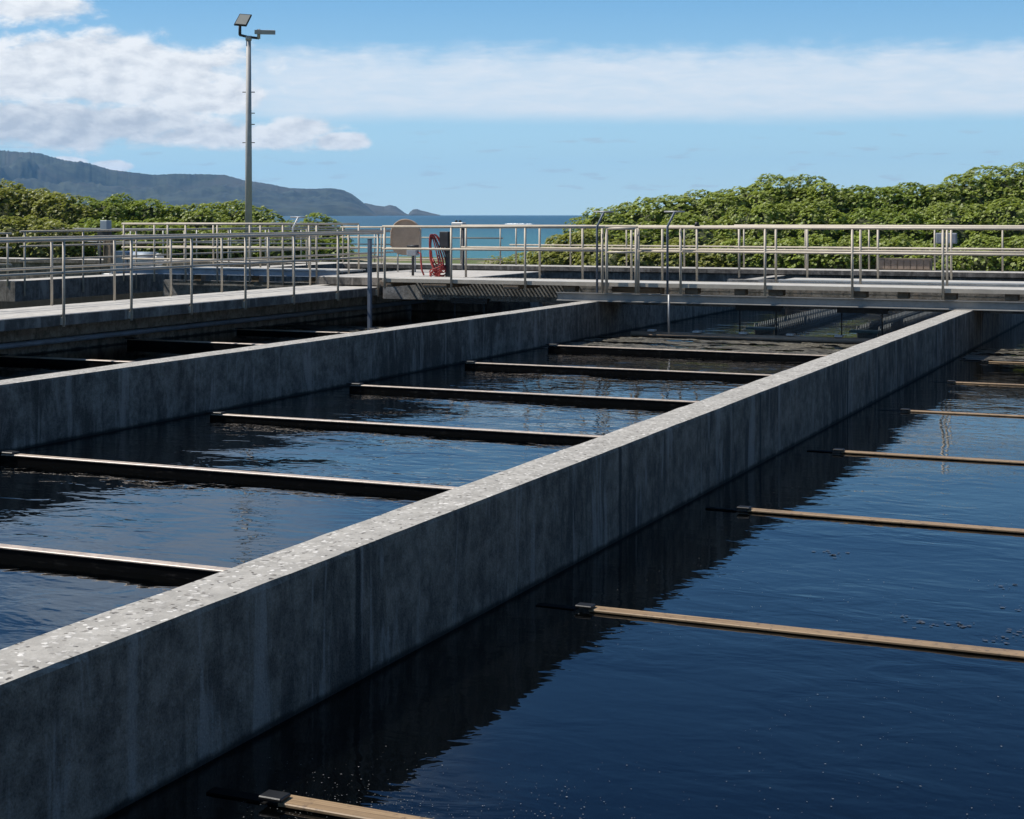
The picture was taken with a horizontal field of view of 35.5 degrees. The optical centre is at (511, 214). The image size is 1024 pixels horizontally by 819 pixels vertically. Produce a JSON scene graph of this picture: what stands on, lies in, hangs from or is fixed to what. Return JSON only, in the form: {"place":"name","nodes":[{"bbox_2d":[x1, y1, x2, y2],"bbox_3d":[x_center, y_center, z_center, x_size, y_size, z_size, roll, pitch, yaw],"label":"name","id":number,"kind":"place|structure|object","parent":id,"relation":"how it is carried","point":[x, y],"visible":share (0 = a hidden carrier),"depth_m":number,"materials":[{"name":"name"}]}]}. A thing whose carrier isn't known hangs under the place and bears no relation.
{"place":"outdoors","nodes":[
{"label":"outdoors","id":0,"kind":"place"},
{"bbox_2d":[0,150,377,215],"bbox_3d":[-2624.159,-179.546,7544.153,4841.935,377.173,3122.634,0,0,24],"label":"mountain ridge","id":1,"kind":"structure","parent":0,"point":[33,170],"depth_m":7097.04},
{"bbox_2d":[0,302,565,379],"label":"water","id":2,"kind":"structure","parent":0,"point":[121,352],"depth_m":28.22,"materials":[{"name":"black liquid"}]},
{"bbox_2d":[0,354,136,366],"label":"scraper flight","id":3,"kind":"object","parent":2,"relation":"in","point":[51,360],"visible":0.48,"depth_m":23.84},
{"bbox_2d":[125,337,261,349],"bbox_3d":[-3.708,2.245,26.062,6.280,0.280,0.140,0,0,24],"label":"scraper flight","id":4,"kind":"object","parent":2,"relation":"in","point":[134,341],"visible":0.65,"depth_m":26.79,"materials":[{"name":"wood"}]},
{"bbox_2d":[235,328,351,335],"bbox_3d":[-2.363,2.285,29.091,6.280,0.280,0.140,0,0,24],"label":"scraper flight","id":5,"kind":"object","parent":2,"relation":"in","point":[285,332],"visible":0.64,"depth_m":29.86,"materials":[{"name":"wood"}]},
{"bbox_2d":[253,324,384,331],"bbox_3d":[-1.957,2.226,30.353,6.400,0.016,2.100,0,0,24],"label":"floating scum","id":6,"kind":"object","parent":2,"relation":"on","point":[330,328],"visible":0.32,"depth_m":31.57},
{"bbox_2d":[317,270,538,312],"bbox_3d":[-1.712,2.365,34.850,3.200,2.150,4.480,0,0,24],"label":"landing","id":7,"kind":"object","parent":2,"relation":"in","point":[431,305],"visible":0.22,"depth_m":35.97,"materials":[{"name":"concrete"}]},
{"bbox_2d":[390,219,420,271],"bbox_3d":[-2.373,0.695,35.937,0.675,1.191,0.371,0,0,5],"label":"drive cover","id":8,"kind":"object","parent":7,"relation":"on","point":[402,237],"visible":0.81,"depth_m":35.79,"materials":[{"name":"beige metal"}]},
{"bbox_2d":[407,245,418,275],"bbox_3d":[-2.091,0.966,33.749,0.260,0.648,0.140,0,0,24],"label":"valve stand","id":9,"kind":"object","parent":7,"relation":"on","point":[412,253],"visible":0.73,"depth_m":33.71,"materials":[{"name":"metal"}]},
{"bbox_2d":[418,251,424,274],"bbox_3d":[-1.907,1.026,33.629,0.050,0.508,0.220,0,0,-42],"label":"hose","id":10,"kind":"object","parent":9,"relation":"attached to","point":[421,262],"visible":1,"depth_m":33.62,"materials":[{"name":"red rubber"}]},
{"bbox_2d":[430,231,449,276],"bbox_3d":[-1.475,0.880,32.907,0.390,1.060,0.240,0,0,24],"label":"hose rack","id":11,"kind":"object","parent":7,"relation":"on","point":[444,238],"visible":0.7,"depth_m":32.84,"materials":[{"name":"metal"}]},
{"bbox_2d":[429,234,445,276],"bbox_3d":[-1.557,0.865,32.864,0.490,0.933,0.359,0,0,24],"label":"hose","id":12,"kind":"object","parent":11,"relation":"hanging from","point":[439,271],"visible":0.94,"depth_m":32.86,"materials":[{"name":"red rubber"}]},
{"bbox_2d":[451,220,465,269],"bbox_3d":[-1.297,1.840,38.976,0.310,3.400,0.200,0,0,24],"label":"pole light","id":13,"kind":"object","parent":7,"relation":"on","point":[457,223],"visible":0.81,"depth_m":38.90,"materials":[{"name":"metal"}]},
{"bbox_2d":[367,239,378,329],"bbox_3d":[-2.683,1.502,30.784,0.198,2.075,0.180,0,0,24],"label":"steel post","id":14,"kind":"object","parent":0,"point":[369,284],"visible":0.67,"depth_m":30.78,"materials":[{"name":"grey metal"}]},
{"bbox_2d":[364,203,408,215],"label":"headland","id":15,"kind":"structure","parent":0,"point":[389,210],"depth_m":7704.87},
{"bbox_2d":[408,209,439,215],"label":"islet","id":16,"kind":"object","parent":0,"point":[415,212],"visible":0.98,"depth_m":8060.86,"materials":[{"name":"stone"}]},
{"bbox_2d":[340,252,522,263],"bbox_3d":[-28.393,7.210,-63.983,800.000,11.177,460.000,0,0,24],"label":"ground","id":17,"kind":"structure","parent":0,"point":[425,261],"depth_m":60.74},
{"bbox_2d":[0,178,98,257],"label":"naupaka bush","id":18,"kind":"object","parent":17,"relation":"on","point":[21,210],"visible":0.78,"depth_m":58.03,"materials":[{"name":"green plant"}]},
{"bbox_2d":[70,192,205,258],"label":"naupaka bush","id":19,"kind":"object","parent":17,"relation":"on","point":[116,211],"visible":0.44,"depth_m":58.93,"materials":[{"name":"green plant"}]},
{"bbox_2d":[0,263,342,301],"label":"concrete wall","id":20,"kind":"structure","parent":17,"relation":"on","point":[39,288],"depth_m":37.10,"materials":[{"name":"grey concrete"}]},
{"bbox_2d":[0,232,11,285],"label":"railing","id":21,"kind":"object","parent":20,"relation":"on","point":[7,247],"visible":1,"depth_m":34.59,"materials":[{"name":"metal"}]},
{"bbox_2d":[101,251,163,274],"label":"drive unit","id":22,"kind":"object","parent":20,"relation":"on","point":[119,259],"visible":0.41,"depth_m":40.79,"materials":[{"name":"metal"}]},
{"bbox_2d":[94,220,112,274],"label":"control panel","id":23,"kind":"object","parent":22,"relation":"attached to","point":[107,249],"visible":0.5,"depth_m":40.86,"materials":[{"name":"metal"}]},
{"bbox_2d":[19,226,339,295],"bbox_3d":[-7.857,1.058,40.848,0.048,1.424,13.700,0,0,24],"label":"railing","id":24,"kind":"object","parent":20,"relation":"attached to","point":[100,230],"visible":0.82,"depth_m":38.41,"materials":[{"name":"metal"}]},
{"bbox_2d":[153,203,234,258],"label":"naupaka bush","id":25,"kind":"object","parent":17,"relation":"on","point":[203,216],"visible":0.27,"depth_m":60.13,"materials":[{"name":"green plant"}]},
{"bbox_2d":[59,228,390,262],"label":"railing","id":26,"kind":"object","parent":17,"relation":"on","point":[301,243],"visible":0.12,"depth_m":52.23,"materials":[{"name":"grey metal"}]},
{"bbox_2d":[198,199,290,258],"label":"naupaka bush","id":27,"kind":"object","parent":17,"relation":"on","point":[238,216],"visible":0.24,"depth_m":61.65,"materials":[{"name":"green plant"}]},
{"bbox_2d":[234,14,274,257],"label":"light mast","id":28,"kind":"object","parent":17,"relation":"on","point":[242,20],"visible":0.89,"depth_m":56.92,"materials":[{"name":"grey metal"}]},
{"bbox_2d":[0,274,541,355],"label":"concrete wall","id":29,"kind":"structure","parent":17,"relation":"on","point":[38,349],"depth_m":29.53,"materials":[{"name":"grey concrete"}]},
{"bbox_2d":[0,284,411,342],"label":"walkway","id":30,"kind":"structure","parent":29,"relation":"on","point":[26,323],"depth_m":27.31,"materials":[{"name":"concrete"}]},
{"bbox_2d":[0,232,383,326],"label":"railing","id":31,"kind":"object","parent":30,"relation":"on","point":[245,263],"visible":0.98,"depth_m":26.76,"materials":[{"name":"metal"}]},
{"bbox_2d":[0,230,394,305],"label":"railing","id":32,"kind":"object","parent":30,"relation":"on","point":[51,267],"visible":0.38,"depth_m":29.03,"materials":[{"name":"metal"}]},
{"bbox_2d":[0,299,427,349],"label":"pipe","id":33,"kind":"object","parent":30,"relation":"attached to","point":[135,332],"visible":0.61,"depth_m":28.42,"materials":[{"name":"grey metal"}]},
{"bbox_2d":[129,266,365,295],"bbox_3d":[-6.027,1.573,36.554,5.530,0.735,1.465,0,0,24],"label":"footbridge","id":34,"kind":"object","parent":29,"relation":"on","point":[202,284],"visible":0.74,"depth_m":36.88,"materials":[{"name":"concrete"}]},
{"bbox_2d":[121,223,318,284],"bbox_3d":[-6.626,0.865,35.980,5.260,1.351,0.052,0,0,24],"label":"railing","id":35,"kind":"object","parent":34,"relation":"attached to","point":[217,247],"visible":0.84,"depth_m":35.96,"materials":[{"name":"metal"}]},
{"bbox_2d":[165,223,359,268],"bbox_3d":[-5.837,0.716,37.052,5.271,1.049,0.048,0,0,24],"label":"railing","id":36,"kind":"object","parent":34,"relation":"on","point":[358,247],"visible":0.53,"depth_m":36.55,"materials":[{"name":"metal"}]},
{"bbox_2d":[290,217,305,280],"bbox_3d":[-4.602,0.742,34.426,0.380,1.395,0.042,0,0,24],"label":"valve lever","id":37,"kind":"object","parent":34,"relation":"on","point":[292,239],"visible":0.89,"depth_m":34.46,"materials":[{"name":"metal"}]},
{"bbox_2d":[252,212,355,261],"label":"naupaka bush","id":38,"kind":"object","parent":17,"relation":"on","point":[325,219],"visible":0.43,"depth_m":57.47,"materials":[{"name":"green plant"}]},
{"bbox_2d":[0,275,785,450],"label":"concrete wall","id":39,"kind":"structure","parent":17,"relation":"on","point":[41,409],"depth_m":19.34,"materials":[{"name":"grey concrete"}]},
{"bbox_2d":[484,252,537,264],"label":"naupaka bush","id":40,"kind":"object","parent":17,"relation":"on","point":[507,259],"visible":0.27,"depth_m":51.70,"materials":[{"name":"green plant"}]},
{"bbox_2d":[0,310,1023,818],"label":"concrete wall","id":41,"kind":"structure","parent":17,"relation":"on","point":[106,714],"depth_m":7.67,"materials":[{"name":"grey concrete"}]},
{"bbox_2d":[380,276,1023,313],"bbox_3d":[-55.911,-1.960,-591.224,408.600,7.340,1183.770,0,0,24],"label":"footbridge","id":42,"kind":"object","parent":41,"relation":"on","point":[984,299],"visible":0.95,"depth_m":28.84,"materials":[{"name":"grey paint"}]},
{"bbox_2d":[451,298,489,318],"bbox_3d":[-0.831,1.950,31.658,0.800,0.580,0.120,0,0,24],"label":"hanger bracket","id":43,"kind":"object","parent":42,"relation":"attached to","point":[470,300],"visible":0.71,"depth_m":31.61,"materials":[{"name":"metal"}]},
{"bbox_2d":[382,225,604,292],"bbox_3d":[-0.411,0.826,30.236,4.620,1.229,0.048,0,0,24],"label":"railing","id":44,"kind":"object","parent":42,"relation":"attached to","point":[602,250],"visible":1,"depth_m":30.13,"materials":[{"name":"metal"}]},
{"bbox_2d":[594,211,613,292],"bbox_3d":[1.674,0.682,29.190,0.380,1.495,0.042,0,0,24],"label":"valve lever","id":45,"kind":"object","parent":42,"relation":"on","point":[601,217],"visible":1,"depth_m":29.22,"materials":[{"name":"grey metal"}]},
{"bbox_2d":[611,286,664,293],"bbox_3d":[2.336,1.390,29.787,1.041,0.170,0.278,0,0,24],"label":"drain pipe","id":46,"kind":"object","parent":42,"relation":"attached to","point":[660,290],"visible":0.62,"depth_m":29.64,"materials":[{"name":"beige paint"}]},
{"bbox_2d":[664,211,684,333],"bbox_3d":[2.924,1.037,28.679,0.380,2.205,0.121,0,0,24],"label":"valve lever","id":47,"kind":"object","parent":42,"relation":"attached to","point":[667,255],"visible":1,"depth_m":28.68,"materials":[{"name":"grey metal"}]},
{"bbox_2d":[461,222,1023,285],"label":"railing","id":48,"kind":"object","parent":42,"relation":"attached to","point":[631,248],"visible":0.67,"depth_m":29.95,"materials":[{"name":"metal"}]},
{"bbox_2d":[735,305,781,334],"bbox_3d":[4.516,1.950,29.285,0.850,0.580,0.120,0,0,24],"label":"hanger bracket","id":49,"kind":"object","parent":42,"relation":"attached to","point":[757,308],"visible":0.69,"depth_m":29.22,"materials":[{"name":"metal"}]},
{"bbox_2d":[637,226,1023,299],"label":"railing","id":50,"kind":"object","parent":42,"relation":"attached to","point":[680,251],"visible":1,"depth_m":27.59,"materials":[{"name":"metal"}]},
{"bbox_2d":[605,227,637,293],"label":"gate","id":51,"kind":"structure","parent":50,"relation":"attached to","point":[635,252],"depth_m":29.07,"materials":[{"name":"metal"}]},
{"bbox_2d":[837,307,888,334],"bbox_3d":[6.253,1.950,28.515,0.900,0.580,0.120,0,0,24],"label":"hanger bracket","id":52,"kind":"object","parent":42,"relation":"attached to","point":[841,310],"visible":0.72,"depth_m":28.45,"materials":[{"name":"metal"}]},
{"bbox_2d":[727,278,1023,286],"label":"footbridge","id":53,"kind":"object","parent":41,"relation":"on","point":[914,282],"visible":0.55,"depth_m":29.97,"materials":[{"name":"concrete"}]},
{"bbox_2d":[734,224,1023,279],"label":"railing","id":54,"kind":"object","parent":53,"relation":"attached to","point":[877,248],"visible":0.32,"depth_m":31.12,"materials":[{"name":"metal"}]},
{"bbox_2d":[0,257,1023,308],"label":"concrete wall","id":55,"kind":"structure","parent":17,"relation":"on","point":[719,274],"depth_m":44.31,"materials":[{"name":"grey concrete"}]},
{"bbox_2d":[340,226,502,264],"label":"railing","id":56,"kind":"object","parent":55,"relation":"on","point":[381,237],"visible":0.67,"depth_m":46.59,"materials":[{"name":"metal"}]},
{"bbox_2d":[509,227,1002,271],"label":"railing","id":57,"kind":"object","parent":55,"relation":"on","point":[626,245],"visible":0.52,"depth_m":43.59,"materials":[{"name":"metal"}]},
{"bbox_2d":[936,233,944,243],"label":"junction box","id":58,"kind":"object","parent":57,"relation":"attached to","point":[938,238],"visible":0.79,"depth_m":40.67,"materials":[{"name":"grey paint"}]},
{"bbox_2d":[936,234,941,242],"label":"door","id":59,"kind":"structure","parent":58,"relation":"in","point":[938,236],"depth_m":40.67,"materials":[{"name":"grey paint"}]},
{"bbox_2d":[948,233,956,243],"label":"junction box","id":60,"kind":"object","parent":57,"relation":"attached to","point":[954,238],"visible":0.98,"depth_m":40.52,"materials":[{"name":"grey paint"}]},
{"bbox_2d":[949,234,955,242],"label":"door","id":61,"kind":"structure","parent":60,"relation":"in","point":[953,235],"depth_m":40.52,"materials":[{"name":"grey paint"}]},
{"bbox_2d":[876,258,932,270],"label":"panelled box","id":62,"kind":"object","parent":55,"relation":"on","point":[905,263],"visible":0.94,"depth_m":41.30,"materials":[{"name":"grey metal"}]},
{"bbox_2d":[526,229,624,264],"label":"naupaka bush","id":63,"kind":"object","parent":17,"relation":"on","point":[554,258],"visible":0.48,"depth_m":46.71,"materials":[{"name":"green plant"}]},
{"bbox_2d":[563,196,685,247],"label":"naupaka bush","id":64,"kind":"object","parent":17,"relation":"on","point":[631,213],"visible":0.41,"depth_m":50.01,"materials":[{"name":"green plant"}]},
{"bbox_2d":[571,237,749,267],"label":"naupaka bush","id":65,"kind":"object","parent":17,"relation":"on","point":[654,259],"visible":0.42,"depth_m":45.17,"materials":[{"name":"green plant"}]},
{"bbox_2d":[644,189,750,247],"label":"naupaka bush","id":66,"kind":"object","parent":17,"relation":"on","point":[705,210],"visible":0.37,"depth_m":50.42,"materials":[{"name":"green plant"}]},
{"bbox_2d":[712,173,863,245],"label":"naupaka bush","id":67,"kind":"object","parent":17,"relation":"on","point":[788,204],"visible":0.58,"depth_m":49.72,"materials":[{"name":"green plant"}]},
{"bbox_2d":[716,234,890,269],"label":"naupaka bush","id":68,"kind":"object","parent":17,"relation":"on","point":[820,261],"visible":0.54,"depth_m":44.84,"materials":[{"name":"green plant"}]},
{"bbox_2d":[828,182,945,255],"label":"naupaka bush","id":69,"kind":"object","parent":17,"relation":"on","point":[898,205],"visible":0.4,"depth_m":50.70,"materials":[{"name":"green plant"}]},
{"bbox_2d":[875,233,1023,271],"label":"naupaka bush","id":70,"kind":"object","parent":17,"relation":"on","point":[982,263],"visible":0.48,"depth_m":44.57,"materials":[{"name":"green plant"}]},
{"bbox_2d":[906,162,1023,250],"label":"naupaka bush","id":71,"kind":"object","parent":17,"relation":"on","point":[986,199],"visible":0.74,"depth_m":51.05,"materials":[{"name":"green plant"}]},
{"bbox_2d":[271,215,609,258],"bbox_3d":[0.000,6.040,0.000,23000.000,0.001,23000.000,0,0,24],"label":"sea","id":72,"kind":"structure","parent":0,"point":[508,235],"depth_m":644.29,"materials":[{"name":"liquid"}]},
{"bbox_2d":[0,308,908,649],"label":"water","id":73,"kind":"structure","parent":0,"point":[184,520],"depth_m":14.63,"materials":[{"name":"blue liquid"}]},
{"bbox_2d":[0,544,229,579],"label":"scraper flight","id":74,"kind":"object","parent":73,"relation":"in","point":[118,563],"visible":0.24,"depth_m":10.09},
{"bbox_2d":[0,450,456,495],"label":"scraper flight","id":75,"kind":"object","parent":73,"relation":"in","point":[294,479],"visible":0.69,"depth_m":13.52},
{"bbox_2d":[206,411,600,441],"bbox_3d":[-0.572,2.296,16.338,6.040,0.280,0.105,0,0,24],"label":"scraper flight","id":76,"kind":"object","parent":73,"relation":"in","point":[219,415],"visible":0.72,"depth_m":16.52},
{"bbox_2d":[346,382,697,407],"bbox_3d":[0.677,2.281,19.153,6.040,0.280,0.105,0,0,24],"label":"scraper flight","id":77,"kind":"object","parent":73,"relation":"in","point":[354,386],"visible":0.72,"depth_m":19.36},
{"bbox_2d":[462,360,770,379],"bbox_3d":[2.045,2.283,22.236,6.040,0.280,0.105,0,0,24],"label":"scraper flight","id":78,"kind":"object","parent":73,"relation":"in","point":[625,371],"visible":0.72,"depth_m":22.47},
{"bbox_2d":[546,343,826,360],"bbox_3d":[3.329,2.271,25.129,6.040,0.280,0.105,0,0,24],"label":"scraper flight","id":79,"kind":"object","parent":73,"relation":"in","point":[624,350],"visible":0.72,"depth_m":25.38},
{"bbox_2d":[545,336,856,354],"bbox_3d":[3.866,2.226,26.648,6.250,0.016,3.150,0,0,24],"label":"floating scum","id":80,"kind":"object","parent":73,"relation":"on","point":[787,346],"visible":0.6,"depth_m":27.26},
{"bbox_2d":[631,329,873,343],"bbox_3d":[4.852,2.174,28.316,5.800,0.139,0.140,0,0,24],"label":"scum pipe","id":81,"kind":"object","parent":73,"relation":"on","point":[745,336],"visible":0.72,"depth_m":28.55,"materials":[{"name":"metal"}]},
{"bbox_2d":[746,309,855,334],"bbox_3d":[6.938,2.163,34.742,0.520,0.275,11.860,0,0,24],"label":"launder","id":82,"kind":"object","parent":73,"relation":"in","point":[789,323],"visible":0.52,"depth_m":31.78,"materials":[{"name":"metal"}]},
{"bbox_2d":[849,311,946,337],"bbox_3d":[8.675,2.163,33.971,0.520,0.275,11.860,0,0,24],"label":"launder","id":83,"kind":"object","parent":73,"relation":"in","point":[895,322],"visible":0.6,"depth_m":31.02,"materials":[{"name":"metal"}]},
{"bbox_2d":[0,0,1023,214],"label":"sky","id":84,"kind":"structure","parent":0,"point":[440,107],"materials":[{"name":"blue"}]},
{"bbox_2d":[104,322,1023,818],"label":"water","id":85,"kind":"structure","parent":0,"point":[522,704],"depth_m":7.76,"materials":[{"name":"blue liquid"}]},
{"bbox_2d":[206,787,430,818],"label":"scraper flight","id":86,"kind":"object","parent":85,"relation":"in","point":[312,805],"visible":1,"depth_m":6.02,"materials":[{"name":"brown wood"}]},
{"bbox_2d":[198,478,1023,818],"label":"floating specks","id":87,"kind":"object","parent":85,"relation":"on","point":[566,792],"visible":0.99,"depth_m":6.16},
{"bbox_2d":[536,602,1023,658],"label":"scraper flight","id":88,"kind":"object","parent":85,"relation":"in","point":[591,607],"visible":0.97,"depth_m":8.54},
{"bbox_2d":[705,505,1023,533],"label":"scraper flight","id":89,"kind":"object","parent":85,"relation":"in","point":[749,509],"visible":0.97,"depth_m":11.66,"materials":[{"name":"brown wood"}]},
{"bbox_2d":[807,448,1023,463],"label":"scraper flight","id":90,"kind":"object","parent":85,"relation":"in","point":[844,451],"visible":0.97,"depth_m":14.71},
{"bbox_2d":[812,550,1023,643],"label":"foam patches","id":91,"kind":"object","parent":85,"relation":"on","point":[960,625],"visible":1,"depth_m":8.73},
{"bbox_2d":[881,408,1023,417],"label":"scraper flight","id":92,"kind":"object","parent":85,"relation":"in","point":[966,413],"visible":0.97,"depth_m":17.94,"materials":[{"name":"brown wood"}]},
{"bbox_2d":[929,380,1023,385],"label":"scraper flight","id":93,"kind":"object","parent":85,"relation":"in","point":[954,381],"visible":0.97,"depth_m":21.10,"materials":[{"name":"brown wood"}]},
{"bbox_2d":[963,348,1023,360],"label":"floating scum","id":94,"kind":"object","parent":85,"relation":"on","point":[972,356],"visible":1,"depth_m":25.16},
{"bbox_2d":[964,360,1023,363],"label":"scraper flight","id":95,"kind":"object","parent":85,"relation":"in","point":[997,362],"visible":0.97,"depth_m":24.19,"materials":[{"name":"brown wood"}]}
]}

